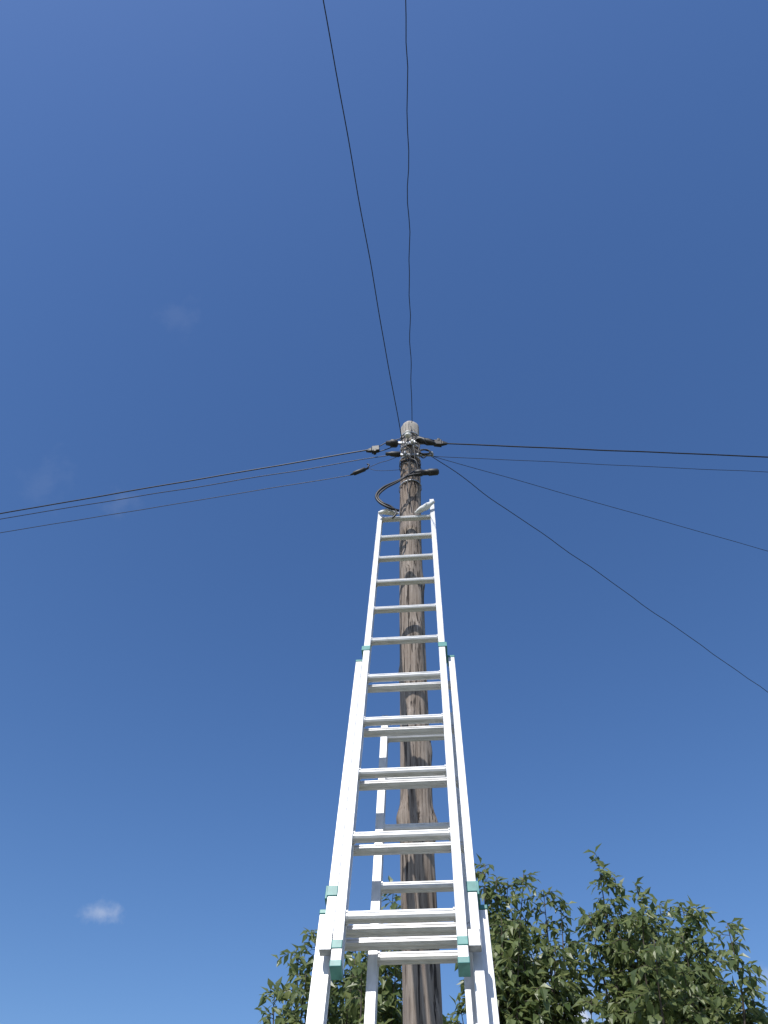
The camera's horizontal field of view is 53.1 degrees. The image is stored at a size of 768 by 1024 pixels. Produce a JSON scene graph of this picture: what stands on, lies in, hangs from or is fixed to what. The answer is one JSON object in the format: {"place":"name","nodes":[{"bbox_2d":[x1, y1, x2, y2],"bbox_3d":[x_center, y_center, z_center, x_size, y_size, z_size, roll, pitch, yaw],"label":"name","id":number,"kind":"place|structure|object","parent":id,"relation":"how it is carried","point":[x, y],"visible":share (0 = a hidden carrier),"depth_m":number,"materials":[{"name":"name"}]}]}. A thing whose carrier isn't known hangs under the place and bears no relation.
{"place":"outdoors","nodes":[
{"label":"outdoors","id":0,"kind":"place"},
{"bbox_2d":[0,0,767,1023],"label":"sky","id":1,"kind":"structure","parent":0,"point":[187,291],"materials":[{"name":"blue"}]},
{"bbox_3d":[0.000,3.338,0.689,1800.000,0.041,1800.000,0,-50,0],"label":"ground","id":2,"kind":"structure","parent":0,"visible":0},
{"bbox_2d":[255,876,446,1023],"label":"cherry tree","id":3,"kind":"object","parent":2,"relation":"on","point":[353,989],"visible":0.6,"depth_m":7.89,"materials":[{"name":"green plant"}]},
{"bbox_2d":[350,421,446,1023],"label":"utility pole","id":4,"kind":"object","parent":2,"relation":"on","point":[421,994],"visible":0.83,"depth_m":3.68,"materials":[{"name":"brown wood"}]},
{"bbox_2d":[0,475,349,532],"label":"overhead cable","id":5,"kind":"object","parent":4,"relation":"attached to","point":[176,503],"visible":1,"depth_m":5.26,"materials":[{"name":"black rubber"}]},
{"bbox_2d":[0,449,368,513],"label":"overhead cable","id":6,"kind":"object","parent":4,"relation":"attached to","point":[184,481],"visible":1,"depth_m":5.46,"materials":[{"name":"black rubber"}]},
{"bbox_2d":[2,455,386,518],"bbox_3d":[-8.418,0.902,6.174,17.188,0.307,0.012,-8,-50,7],"label":"overhead cable","id":7,"kind":"object","parent":4,"relation":"attached to","point":[196,487],"visible":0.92,"depth_m":5.42,"materials":[{"name":"black rubber"}]},
{"bbox_2d":[323,0,401,439],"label":"overhead cable","id":8,"kind":"object","parent":4,"relation":"attached to","point":[359,206],"visible":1,"depth_m":4.22,"materials":[{"name":"black rubber"}]},
{"bbox_2d":[405,0,411,422],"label":"overhead cable","id":9,"kind":"object","parent":4,"relation":"attached to","point":[407,190],"visible":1,"depth_m":4.37,"materials":[{"name":"black rubber"}]},
{"bbox_2d":[433,456,762,471],"bbox_3d":[8.365,-0.004,5.365,16.107,0.248,0.007,2,-50,-2],"label":"overhead cable","id":10,"kind":"object","parent":4,"relation":"attached to","point":[599,464],"visible":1,"depth_m":5.23,"materials":[{"name":"black rubber"}]},
{"bbox_2d":[433,457,766,691],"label":"overhead cable","id":11,"kind":"object","parent":4,"relation":"attached to","point":[594,569],"visible":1,"depth_m":5.75,"materials":[{"name":"black rubber"}]},
{"bbox_2d":[436,457,766,550],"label":"overhead cable","id":12,"kind":"object","parent":4,"relation":"attached to","point":[599,503],"visible":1,"depth_m":5.39,"materials":[{"name":"black rubber"}]},
{"bbox_2d":[447,443,767,457],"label":"overhead cable","id":13,"kind":"object","parent":4,"relation":"attached to","point":[607,450],"visible":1,"depth_m":5.37,"materials":[{"name":"black rubber"}]},
{"bbox_2d":[306,499,499,1023],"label":"extension ladder","id":14,"kind":"object","parent":2,"relation":"on","point":[466,933],"visible":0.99,"depth_m":2.31,"materials":[{"name":"metal"}]},
{"bbox_2d":[443,854,609,1023],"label":"cherry tree","id":15,"kind":"object","parent":2,"relation":"on","point":[526,993],"visible":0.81,"depth_m":8.02,"materials":[{"name":"green plant"}]},
{"bbox_2d":[571,843,767,1023],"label":"cherry tree","id":16,"kind":"object","parent":2,"relation":"on","point":[666,987],"visible":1,"depth_m":7.86,"materials":[{"name":"green plant"}]}
]}

